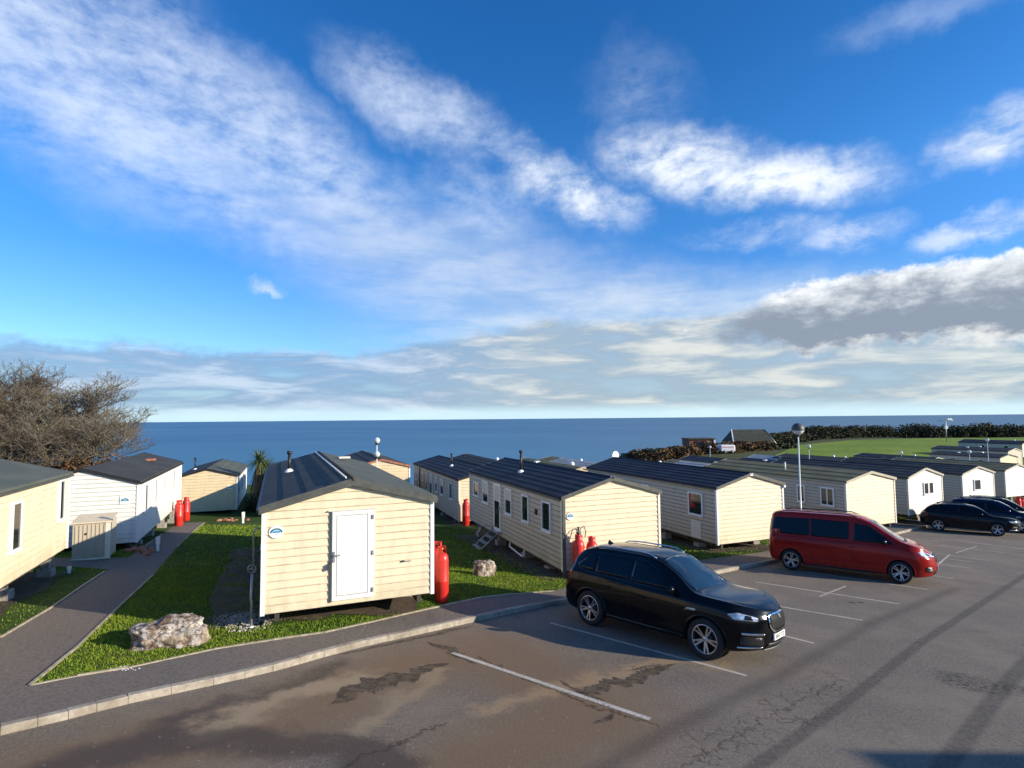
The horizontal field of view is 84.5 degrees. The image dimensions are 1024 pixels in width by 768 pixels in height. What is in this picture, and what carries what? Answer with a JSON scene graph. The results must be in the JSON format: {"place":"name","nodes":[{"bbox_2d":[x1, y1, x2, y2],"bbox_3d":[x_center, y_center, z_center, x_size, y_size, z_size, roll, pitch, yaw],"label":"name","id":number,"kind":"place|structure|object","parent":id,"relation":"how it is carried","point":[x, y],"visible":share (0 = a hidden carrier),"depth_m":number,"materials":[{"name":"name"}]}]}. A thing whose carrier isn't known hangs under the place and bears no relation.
{"place":"outdoors","nodes":[
{"label":"outdoors","id":0,"kind":"place"},
{"bbox_2d":[39,557,129,569],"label":"side path","id":1,"kind":"structure","parent":0,"point":[104,563],"depth_m":19.27,"materials":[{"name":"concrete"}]},
{"bbox_2d":[70,512,118,560],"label":"metal store","id":2,"kind":"structure","parent":1,"relation":"on","point":[94,536],"depth_m":20.00,"materials":[{"name":"beige"}]},
{"bbox_2d":[0,522,205,698],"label":"path","id":3,"kind":"structure","parent":0,"point":[32,649],"depth_m":12.82,"materials":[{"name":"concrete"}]},
{"bbox_2d":[174,500,183,525],"bbox_3d":[-17.675,6.851,29.893,0.425,1.350,0.425,1,-4,-25],"label":"gas bottle","id":4,"kind":"object","parent":3,"relation":"on","point":[178,513],"visible":1,"depth_m":29.74,"materials":[{"name":"red paint"}]},
{"bbox_2d":[213,610,272,631],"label":"gravel","id":5,"kind":"structure","parent":0,"point":[233,619],"depth_m":12.72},
{"bbox_2d":[0,518,926,723],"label":"pavement","id":6,"kind":"structure","parent":0,"point":[39,699],"depth_m":10.64,"materials":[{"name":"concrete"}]},
{"bbox_2d":[791,423,804,507],"bbox_3d":[13.279,4.737,25.956,0.561,5.858,0.561,-1,-3,0],"label":"street lamp","id":7,"kind":"object","parent":6,"relation":"on","point":[797,429],"visible":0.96,"depth_m":25.96,"materials":[{"name":"grey plastic"}]},
{"bbox_2d":[0,414,1023,484],"bbox_3d":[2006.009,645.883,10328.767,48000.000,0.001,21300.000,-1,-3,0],"label":"sea","id":8,"kind":"structure","parent":0,"point":[411,442],"depth_m":1559.05,"materials":[{"name":"liquid"}]},
{"bbox_2d":[0,437,1023,726],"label":"ground","id":9,"kind":"structure","parent":0,"point":[28,611],"depth_m":16.37,"materials":[{"name":"plant"}]},
{"bbox_2d":[0,459,73,600],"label":"static caravan","id":10,"kind":"object","parent":9,"relation":"on","point":[34,513],"visible":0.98,"depth_m":15.47,"materials":[{"name":"plastic"}]},
{"bbox_2d":[8,499,23,554],"bbox_3d":[-12.539,3.608,14.254,0.103,1.280,0.660,1,-4,-23],"label":"window","id":11,"kind":"structure","parent":10,"relation":"in","point":[17,507],"depth_m":14.22,"materials":[{"name":"white plastic"}]},
{"bbox_2d":[57,478,66,522],"bbox_3d":[-13.824,3.572,17.302,0.103,1.280,0.540,1,-4,-23],"label":"window","id":12,"kind":"structure","parent":10,"relation":"in","point":[61,504],"depth_m":17.27,"materials":[{"name":"white plastic"}]},
{"bbox_2d":[0,570,76,615],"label":"bare earth","id":13,"kind":"structure","parent":9,"relation":"on","point":[30,586],"depth_m":15.71,"materials":[{"name":"soil"}]},
{"bbox_2d":[0,571,105,637],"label":"path edging","id":14,"kind":"object","parent":9,"relation":"on","point":[42,612],"visible":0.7,"depth_m":13.60,"materials":[{"name":"concrete"}]},
{"bbox_2d":[25,451,126,470],"bbox_3d":[-32.271,6.887,39.849,19.186,4.491,9.162,-1,-3,0],"label":"bramble hedge","id":15,"kind":"object","parent":9,"relation":"on","point":[69,466],"visible":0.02,"depth_m":37.59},
{"bbox_2d":[0,356,158,468],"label":"bare tree","id":16,"kind":"object","parent":9,"relation":"on","point":[36,436],"visible":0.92,"depth_m":39.92,"materials":[{"name":"brown plant"}]},
{"bbox_2d":[29,574,153,684],"bbox_3d":[-9.501,5.467,13.414,0.140,0.531,8.874,1,-4,-21],"label":"path edging","id":17,"kind":"object","parent":9,"relation":"on","point":[36,679],"visible":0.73,"depth_m":11.43,"materials":[{"name":"concrete"}]},
{"bbox_2d":[65,452,183,548],"bbox_3d":[-18.695,5.557,26.700,3.970,4.022,11.400,1,-4,-23],"label":"static caravan","id":18,"kind":"object","parent":9,"relation":"on","point":[140,493],"visible":0.68,"depth_m":22.33,"materials":[{"name":"white"}]},
{"bbox_2d":[143,483,148,512],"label":"window","id":19,"kind":"structure","parent":18,"relation":"in","point":[146,486],"depth_m":23.53,"materials":[{"name":"white plastic"}]},
{"bbox_2d":[153,478,157,504],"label":"window","id":20,"kind":"structure","parent":18,"relation":"in","point":[155,502],"depth_m":25.23,"materials":[{"name":"white plastic"}]},
{"bbox_2d":[162,474,165,490],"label":"window","id":21,"kind":"structure","parent":18,"relation":"in","point":[164,476],"depth_m":27.29,"materials":[{"name":"white plastic"}]},
{"bbox_2d":[172,469,175,491],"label":"window","id":22,"kind":"structure","parent":18,"relation":"in","point":[173,474],"depth_m":29.73,"materials":[{"name":"white plastic"}]},
{"bbox_2d":[129,613,210,651],"bbox_3d":[-6.963,5.110,11.439,1.566,0.781,0.922,1,-4,-17],"label":"boulder","id":23,"kind":"object","parent":9,"relation":"on","point":[177,631],"visible":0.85,"depth_m":11.21,"materials":[{"name":"stone"}]},
{"bbox_2d":[183,497,189,520],"bbox_3d":[-19.409,7.447,33.557,0.405,1.400,0.405,-1,-3,7],"label":"gas bottle","id":24,"kind":"object","parent":9,"relation":"on","point":[186,504],"visible":0.84,"depth_m":33.42,"materials":[{"name":"red paint"}]},
{"bbox_2d":[174,458,247,512],"bbox_3d":[-22.771,7.442,43.222,3.990,3.827,9.990,1,-4,-22],"label":"static caravan","id":25,"kind":"object","parent":9,"relation":"on","point":[218,485],"visible":0.84,"depth_m":38.97,"materials":[{"name":"beige"}]},
{"bbox_2d":[243,494,256,511],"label":"undergrowth","id":26,"kind":"object","parent":9,"relation":"on","point":[250,507],"visible":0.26,"depth_m":40.05,"materials":[{"name":"green plant"}]},
{"bbox_2d":[249,574,252,627],"bbox_3d":[-5.739,4.827,12.412,0.100,1.251,0.095,-1,-3,0],"label":"standpipe","id":27,"kind":"object","parent":9,"relation":"on","point":[251,605],"visible":0.91,"depth_m":12.39,"materials":[{"name":"metal"}]},
{"bbox_2d":[239,446,274,508],"bbox_3d":[-17.701,6.771,39.676,3.156,4.705,2.672,-1,-3,0],"label":"palm","id":28,"kind":"object","parent":9,"relation":"on","point":[259,472],"visible":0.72,"depth_m":39.41,"materials":[{"name":"green plant"}]},
{"bbox_2d":[30,590,554,685],"bbox_3d":[-3.444,5.532,12.981,11.671,0.802,0.452,2,-4,-39],"label":"path edging","id":29,"kind":"object","parent":9,"relation":"on","point":[126,667],"visible":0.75,"depth_m":11.70,"materials":[{"name":"concrete"}]},
{"bbox_2d":[203,548,416,629],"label":"bare earth","id":30,"kind":"structure","parent":9,"relation":"on","point":[406,604],"depth_m":14.07,"materials":[{"name":"soil"}]},
{"bbox_2d":[247,527,259,599],"bbox_3d":[-6.551,4.585,14.274,0.290,1.892,0.102,-1,-3,0],"label":"standpipe","id":31,"kind":"object","parent":30,"relation":"on","point":[252,569],"visible":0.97,"depth_m":14.28,"materials":[{"name":"metal"}]},
{"bbox_2d":[256,451,437,621],"bbox_3d":[-5.883,4.313,18.245,4.060,4.305,11.780,1,-4,-23],"label":"static caravan","id":32,"kind":"object","parent":9,"relation":"on","point":[338,530],"visible":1,"depth_m":12.99,"materials":[{"name":"plastic"}]},
{"bbox_2d":[328,507,376,602],"bbox_3d":[-3.641,3.900,12.900,1.090,2.042,0.122,1,-4,-23],"label":"door","id":33,"kind":"structure","parent":32,"relation":"in","point":[351,565],"depth_m":12.90,"materials":[{"name":"white plastic"}]},
{"bbox_2d":[374,437,379,466],"bbox_3d":[-7.386,5.386,30.737,0.340,4.919,0.340,-1,-3,0],"label":"street lamp","id":34,"kind":"object","parent":9,"relation":"on","point":[376,452],"visible":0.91,"depth_m":30.76,"materials":[{"name":"white plastic"}]},
{"bbox_2d":[345,450,411,482],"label":"static caravan","id":35,"kind":"object","parent":9,"relation":"on","point":[397,468],"visible":0.19,"depth_m":37.25,"materials":[{"name":"beige"}]},
{"bbox_2d":[434,541,441,594],"bbox_3d":[-2.010,4.964,15.237,0.354,1.360,0.354,1,-4,-19],"label":"gas bottle","id":36,"kind":"object","parent":9,"relation":"on","point":[437,544],"visible":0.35,"depth_m":15.13,"materials":[{"name":"red paint"}]},
{"bbox_2d":[435,546,448,603],"bbox_3d":[-1.833,4.975,14.744,0.354,1.420,0.354,-3,-4,36],"label":"gas bottle","id":37,"kind":"object","parent":9,"relation":"on","point":[441,578],"visible":1,"depth_m":14.60,"materials":[{"name":"red paint"}]},
{"bbox_2d":[413,453,481,523],"bbox_3d":[-3.440,6.730,37.848,4.010,4.310,12.640,1,-4,-21],"label":"static caravan","id":38,"kind":"object","parent":9,"relation":"on","point":[444,479],"visible":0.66,"depth_m":35.04,"materials":[{"name":"plastic"}]},
{"bbox_2d":[425,472,427,490],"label":"window","id":39,"kind":"structure","parent":38,"relation":"in","point":[426,474],"depth_m":38.86,"materials":[{"name":"glass"}]},
{"bbox_2d":[429,473,432,493],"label":"window","id":40,"kind":"structure","parent":38,"relation":"in","point":[430,475],"depth_m":37.56,"materials":[{"name":"white plastic"}]},
{"bbox_2d":[439,478,443,495],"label":"window","id":41,"kind":"structure","parent":38,"relation":"in","point":[441,480],"depth_m":34.75,"materials":[{"name":"white plastic"}]},
{"bbox_2d":[448,482,452,499],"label":"window","id":42,"kind":"structure","parent":38,"relation":"in","point":[450,484],"depth_m":32.78,"materials":[{"name":"glass"}]},
{"bbox_2d":[434,507,476,524],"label":"bare earth","id":43,"kind":"structure","parent":9,"relation":"on","point":[447,519],"depth_m":33.98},
{"bbox_2d":[462,499,469,525],"bbox_3d":[-2.546,7.079,31.072,0.405,1.450,0.405,-2,-4,28],"label":"gas bottle","id":44,"kind":"object","parent":43,"relation":"on","point":[465,514],"visible":0.95,"depth_m":30.91,"materials":[{"name":"red paint"}]},
{"bbox_2d":[0,525,931,735],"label":"kerb","id":45,"kind":"structure","parent":9,"relation":"on","point":[17,725],"depth_m":10.20,"materials":[{"name":"concrete"}]},
{"bbox_2d":[452,453,498,464],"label":"static caravan","id":46,"kind":"object","parent":9,"relation":"on","point":[474,459],"visible":0.1,"depth_m":53.58,"materials":[{"name":"beige"}]},
{"bbox_2d":[472,559,495,576],"bbox_3d":[-0.893,5.834,17.723,0.796,0.612,0.567,1,-4,-29],"label":"boulder","id":47,"kind":"object","parent":9,"relation":"on","point":[482,568],"visible":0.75,"depth_m":17.54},
{"bbox_2d":[455,534,567,579],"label":"bare earth","id":48,"kind":"structure","parent":9,"relation":"on","point":[529,563],"depth_m":21.14,"materials":[{"name":"soil"}]},
{"bbox_2d":[472,525,499,549],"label":"access steps","id":49,"kind":"structure","parent":48,"relation":"on","point":[484,541],"depth_m":23.66,"materials":[{"name":"metal"}]},
{"bbox_2d":[0,527,1023,767],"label":"car park","id":50,"kind":"structure","parent":9,"relation":"on","point":[932,676],"depth_m":9.51,"materials":[{"name":"asphalt"}]},
{"bbox_2d":[331,663,448,703],"bbox_3d":[-2.181,5.312,10.154,2.591,0.173,0.815,3,-5,-42],"label":"silt patch","id":51,"kind":"object","parent":50,"relation":"on","point":[349,692],"visible":1,"depth_m":10.01,"materials":[{"name":"soil"}]},
{"bbox_2d":[340,625,473,654],"bbox_3d":[-2.149,5.572,12.302,3.428,0.218,0.247,2,-5,-41],"label":"silt patch","id":52,"kind":"object","parent":50,"relation":"on","point":[426,636],"visible":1,"depth_m":12.34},
{"bbox_2d":[428,642,474,663],"bbox_3d":[-1.191,5.508,11.607,0.358,0.039,1.699,2,-5,-41],"label":"silt patch","id":53,"kind":"object","parent":50,"relation":"on","point":[452,649],"visible":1,"depth_m":11.71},
{"bbox_2d":[451,652,650,719],"bbox_3d":[0.474,5.385,10.196,4.336,0.051,0.110,-3,-4,38],"label":"parking line","id":54,"kind":"object","parent":50,"relation":"on","point":[564,690],"visible":1,"depth_m":9.91,"materials":[{"name":"paint"}]},
{"bbox_2d":[560,680,602,699],"bbox_3d":[1.164,5.364,9.845,0.179,0.026,1.077,2,-4,-40],"label":"silt patch","id":55,"kind":"object","parent":50,"relation":"on","point":[579,690],"visible":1,"depth_m":9.78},
{"bbox_2d":[593,712,614,722],"bbox_3d":[1.484,5.249,8.821,0.664,0.043,0.161,3,-5,-43],"label":"silt patch","id":56,"kind":"object","parent":50,"relation":"on","point":[610,717],"visible":1,"depth_m":8.84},
{"bbox_2d":[576,663,676,694],"bbox_3d":[2.205,5.455,10.403,2.755,0.170,0.567,2,-4,-32],"label":"silt patch","id":57,"kind":"object","parent":50,"relation":"on","point":[640,677],"visible":1,"depth_m":10.32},
{"bbox_2d":[551,622,746,675],"bbox_3d":[2.698,5.680,12.213,4.644,0.064,0.090,-3,-5,40],"label":"parking line","id":58,"kind":"object","parent":50,"relation":"on","point":[652,650],"visible":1,"depth_m":11.95,"materials":[{"name":"paint"}]},
{"bbox_2d":[566,540,784,659],"bbox_3d":[3.668,4.869,13.268,2.302,1.908,5.133,8,-9,-44],"label":"parked suv","id":59,"kind":"object","parent":50,"relation":"on","point":[706,612],"visible":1,"depth_m":12.46,"materials":[{"name":"black paint"}]},
{"bbox_2d":[781,606,862,620],"bbox_3d":[7.171,6.237,15.966,4.720,0.038,0.090,-3,-4,36],"label":"parking line","id":60,"kind":"object","parent":50,"relation":"on","point":[824,613],"visible":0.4,"depth_m":15.13,"materials":[{"name":"paint"}]},
{"bbox_2d":[758,582,898,603],"bbox_3d":[9.684,6.488,17.554,3.991,0.043,0.090,-3,-4,38],"label":"parking line","id":61,"kind":"object","parent":50,"relation":"on","point":[829,593],"visible":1,"depth_m":17.41,"materials":[{"name":"paint"}]},
{"bbox_2d":[772,566,927,589],"bbox_3d":[11.704,6.814,19.876,4.799,0.075,0.090,-4,-5,42],"label":"parking line","id":62,"kind":"object","parent":50,"relation":"on","point":[854,578],"visible":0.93,"depth_m":19.55,"materials":[{"name":"paint"}]},
{"bbox_2d":[769,507,938,583],"bbox_3d":[12.384,5.836,20.750,5.257,2.183,2.305,-3,-8,34],"label":"parked van","id":63,"kind":"object","parent":50,"relation":"on","point":[844,540],"visible":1,"depth_m":20.09,"materials":[{"name":"red paint"}]},
{"bbox_2d":[919,502,1020,535],"bbox_3d":[27.138,7.964,33.506,4.686,1.695,2.174,-4,-9,39],"label":"parked car","id":64,"kind":"object","parent":50,"relation":"on","point":[937,516],"visible":1,"depth_m":32.98,"materials":[{"name":"black paint"}]},
{"bbox_2d":[949,497,1023,532],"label":"parked suv","id":65,"kind":"object","parent":50,"relation":"on","point":[992,506],"visible":0.41,"depth_m":34.66,"materials":[{"name":"blue paint"}]},
{"bbox_2d":[963,495,1023,510],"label":"parked suv","id":66,"kind":"object","parent":50,"relation":"on","point":[1012,504],"visible":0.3,"depth_m":36.98,"materials":[{"name":"grey paint"}]},
{"bbox_2d":[519,457,586,470],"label":"static caravan","id":67,"kind":"object","parent":9,"relation":"on","point":[570,465],"visible":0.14,"depth_m":39.56,"materials":[{"name":"beige"}]},
{"bbox_2d":[538,456,582,460],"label":"static caravan","id":68,"kind":"object","parent":9,"relation":"on","point":[550,458],"visible":0.09,"depth_m":67.98,"materials":[{"name":"beige"}]},
{"bbox_2d":[468,450,661,577],"bbox_3d":[1.536,5.020,23.567,3.990,4.494,10.290,1,-4,-21],"label":"static caravan","id":69,"kind":"object","parent":9,"relation":"on","point":[539,511],"visible":0.93,"depth_m":19.49,"materials":[{"name":"plastic"}]},
{"bbox_2d":[473,481,479,497],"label":"window","id":70,"kind":"structure","parent":69,"relation":"in","point":[476,485],"depth_m":26.49,"materials":[{"name":"white plastic"}]},
{"bbox_2d":[481,480,488,504],"bbox_3d":[-1.192,4.865,25.275,0.103,1.010,0.840,1,-4,-21],"label":"window","id":71,"kind":"structure","parent":69,"relation":"in","point":[485,484],"depth_m":25.26,"materials":[{"name":"white plastic"}]},
{"bbox_2d":[493,482,501,533],"bbox_3d":[-0.636,5.236,23.856,0.097,2.050,0.860,1,-4,-21],"label":"door","id":72,"kind":"structure","parent":69,"relation":"in","point":[497,521],"depth_m":23.78,"materials":[{"name":"white plastic"}]},
{"bbox_2d":[504,487,512,516],"bbox_3d":[-0.149,4.737,22.626,0.103,1.070,0.760,1,-4,-21],"label":"window","id":73,"kind":"structure","parent":69,"relation":"in","point":[508,496],"depth_m":22.60,"materials":[{"name":"white plastic"}]},
{"bbox_2d":[509,542,524,556],"bbox_3d":[0.169,6.261,22.008,0.120,0.705,1.570,1,-4,-21],"label":"drain pipe","id":74,"kind":"object","parent":69,"relation":"attached to","point":[517,552],"visible":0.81,"depth_m":21.74,"materials":[{"name":"white plastic"}]},
{"bbox_2d":[521,494,529,523],"bbox_3d":[0.491,4.654,21.000,0.103,1.030,0.700,1,-4,-21],"label":"window","id":75,"kind":"structure","parent":69,"relation":"in","point":[525,512],"depth_m":20.97,"materials":[{"name":"white plastic"}]},
{"bbox_2d":[541,500,551,533],"bbox_3d":[1.166,4.544,19.280,0.103,1.050,0.760,1,-4,-21],"label":"window","id":76,"kind":"structure","parent":69,"relation":"in","point":[546,510],"depth_m":19.25,"materials":[{"name":"white plastic"}]},
{"bbox_2d":[550,458,595,466],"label":"static caravan","id":77,"kind":"object","parent":9,"relation":"on","point":[576,462],"visible":0.06,"depth_m":51.42,"materials":[{"name":"beige"}]},
{"bbox_2d":[569,526,585,563],"bbox_3d":[2.140,5.414,18.047,0.374,1.680,0.866,-4,-5,43],"label":"gas bottle","id":78,"kind":"object","parent":9,"relation":"on","point":[578,546],"visible":0.62,"depth_m":17.95,"materials":[{"name":"red paint"}]},
{"bbox_2d":[586,536,596,548],"bbox_3d":[2.587,5.611,18.189,0.374,1.350,0.374,3,-5,-42],"label":"gas bottle","id":79,"kind":"object","parent":9,"relation":"on","point":[591,542],"visible":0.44,"depth_m":18.12,"materials":[{"name":"red paint"}]},
{"bbox_2d":[586,457,785,548],"bbox_3d":[8.381,6.158,29.593,3.970,3.980,11.220,1,-4,-22],"label":"static caravan","id":80,"kind":"object","parent":9,"relation":"on","point":[700,506],"visible":0.64,"depth_m":24.98,"materials":[{"name":"plastic"}]},
{"bbox_2d":[687,491,703,517],"bbox_3d":[8.147,5.336,25.035,0.103,1.030,0.990,1,-4,-22],"label":"window","id":81,"kind":"structure","parent":80,"relation":"in","point":[695,500],"depth_m":25.02,"materials":[{"name":"white plastic"}]},
{"bbox_2d":[664,459,710,463],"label":"static caravan","id":82,"kind":"object","parent":9,"relation":"on","point":[672,461],"visible":0.02,"depth_m":64.57,"materials":[{"name":"beige"}]},
{"bbox_2d":[674,461,708,466],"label":"static caravan","id":83,"kind":"object","parent":9,"relation":"on","point":[692,463],"visible":0.03,"depth_m":54.43,"materials":[{"name":"beige"}]},
{"bbox_2d":[681,438,715,447],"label":"hut","id":84,"kind":"object","parent":9,"relation":"on","point":[696,441],"visible":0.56,"depth_m":119.46,"materials":[{"name":"brown wood"}]},
{"bbox_2d":[622,440,776,461],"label":"cliff scrub","id":85,"kind":"object","parent":9,"relation":"on","point":[671,452],"visible":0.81,"depth_m":110.02,"materials":[{"name":"plant"}]},
{"bbox_2d":[677,455,737,462],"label":"static caravan","id":86,"kind":"object","parent":9,"relation":"on","point":[701,459],"visible":0.09,"depth_m":70.58,"materials":[{"name":"beige"}]},
{"bbox_2d":[661,531,768,552],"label":"grass","id":87,"kind":"structure","parent":9,"relation":"on","point":[679,540],"depth_m":25.41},
{"bbox_2d":[717,444,734,453],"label":"site trailer","id":88,"kind":"object","parent":9,"relation":"on","point":[725,449],"visible":0.89,"depth_m":111.43,"materials":[{"name":"white paint"}]},
{"bbox_2d":[722,429,776,443],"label":"barn","id":89,"kind":"structure","parent":9,"relation":"on","point":[756,435],"depth_m":136.53,"materials":[{"name":"grey metal"}]},
{"bbox_2d":[738,457,774,462],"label":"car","id":90,"kind":"object","parent":9,"relation":"on","point":[757,460],"visible":0.06,"depth_m":61.53,"materials":[{"name":"beige"}]},
{"bbox_2d":[746,454,778,459],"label":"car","id":91,"kind":"object","parent":9,"relation":"on","point":[762,456],"visible":0.19,"depth_m":73.53,"materials":[{"name":"beige"}]},
{"bbox_2d":[756,441,797,449],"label":"hedge","id":92,"kind":"object","parent":9,"relation":"on","point":[779,446],"visible":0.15,"depth_m":126.14,"materials":[{"name":"green plant"}]},
{"bbox_2d":[704,459,896,526],"bbox_3d":[16.671,6.733,33.767,4.020,4.252,10.170,1,-4,-23],"label":"static caravan","id":93,"kind":"object","parent":9,"relation":"on","point":[871,494],"visible":0.51,"depth_m":29.81,"materials":[{"name":"plastic"}]},
{"bbox_2d":[796,484,805,502],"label":"window","id":94,"kind":"structure","parent":93,"relation":"in","point":[803,498],"depth_m":30.83,"materials":[{"name":"white plastic"}]},
{"bbox_2d":[820,487,834,506],"bbox_3d":[16.467,5.893,29.418,0.103,0.980,0.820,1,-4,-23],"label":"window","id":95,"kind":"structure","parent":93,"relation":"in","point":[827,498],"depth_m":29.38,"materials":[{"name":"white plastic"}]},
{"bbox_2d":[773,453,845,460],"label":"static caravan","id":96,"kind":"object","parent":9,"relation":"on","point":[815,457],"visible":0.25,"depth_m":67.67,"materials":[{"name":"beige"}]},
{"bbox_2d":[771,457,943,520],"bbox_3d":[24.338,7.724,40.936,4.000,4.144,10.740,1,-4,-26],"label":"static caravan","id":97,"kind":"object","parent":9,"relation":"on","point":[918,490],"visible":0.32,"depth_m":36.41,"materials":[{"name":"white"}]},
{"bbox_2d":[923,482,929,494],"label":"window","id":98,"kind":"structure","parent":97,"relation":"in","point":[925,484],"depth_m":36.19,"materials":[{"name":"white plastic"}]},
{"bbox_2d":[929,482,933,494],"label":"window","id":99,"kind":"structure","parent":97,"relation":"in","point":[931,485],"depth_m":36.45,"materials":[{"name":"white plastic"}]},
{"bbox_2d":[769,422,1023,443],"bbox_3d":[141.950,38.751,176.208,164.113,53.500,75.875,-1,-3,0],"label":"hedge","id":100,"kind":"object","parent":9,"relation":"on","point":[812,433],"visible":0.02,"depth_m":195.47,"materials":[{"name":"green plant"}]},
{"bbox_2d":[853,453,942,458],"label":"static caravan","id":101,"kind":"object","parent":9,"relation":"on","point":[870,455],"visible":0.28,"depth_m":86.25,"materials":[{"name":"beige"}]},
{"bbox_2d":[842,457,994,502],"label":"static caravan","id":102,"kind":"object","parent":9,"relation":"on","point":[960,480],"visible":0.39,"depth_m":43.17,"materials":[{"name":"white"}]},
{"bbox_2d":[973,479,980,490],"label":"window","id":103,"kind":"structure","parent":102,"relation":"in","point":[976,482],"depth_m":42.75,"materials":[{"name":"white plastic"}]},
{"bbox_2d":[891,456,1023,501],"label":"static caravan","id":104,"kind":"object","parent":9,"relation":"on","point":[1009,480],"visible":0.36,"depth_m":50.17,"materials":[{"name":"white"}]},
{"bbox_2d":[929,451,1017,462],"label":"static caravan","id":105,"kind":"object","parent":9,"relation":"on","point":[993,457],"visible":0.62,"depth_m":81.96,"materials":[{"name":"beige"}]},
{"bbox_2d":[0,0,1023,422],"label":"sky","id":106,"kind":"structure","parent":0,"point":[238,210],"materials":[{"name":"blue"}]},
{"bbox_2d":[775,437,1023,464],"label":"field","id":107,"kind":"structure","parent":0,"point":[908,447],"depth_m":128.94,"materials":[{"name":"green plant"}]},
{"bbox_2d":[931,445,1022,464],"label":"static caravan","id":108,"kind":"object","parent":107,"relation":"on","point":[1011,451],"visible":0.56,"depth_m":90.20,"materials":[{"name":"beige"}]},
{"bbox_2d":[958,439,1023,456],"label":"static caravan","id":109,"kind":"object","parent":107,"relation":"on","point":[994,443],"visible":0.6,"depth_m":103.93,"materials":[{"name":"beige"}]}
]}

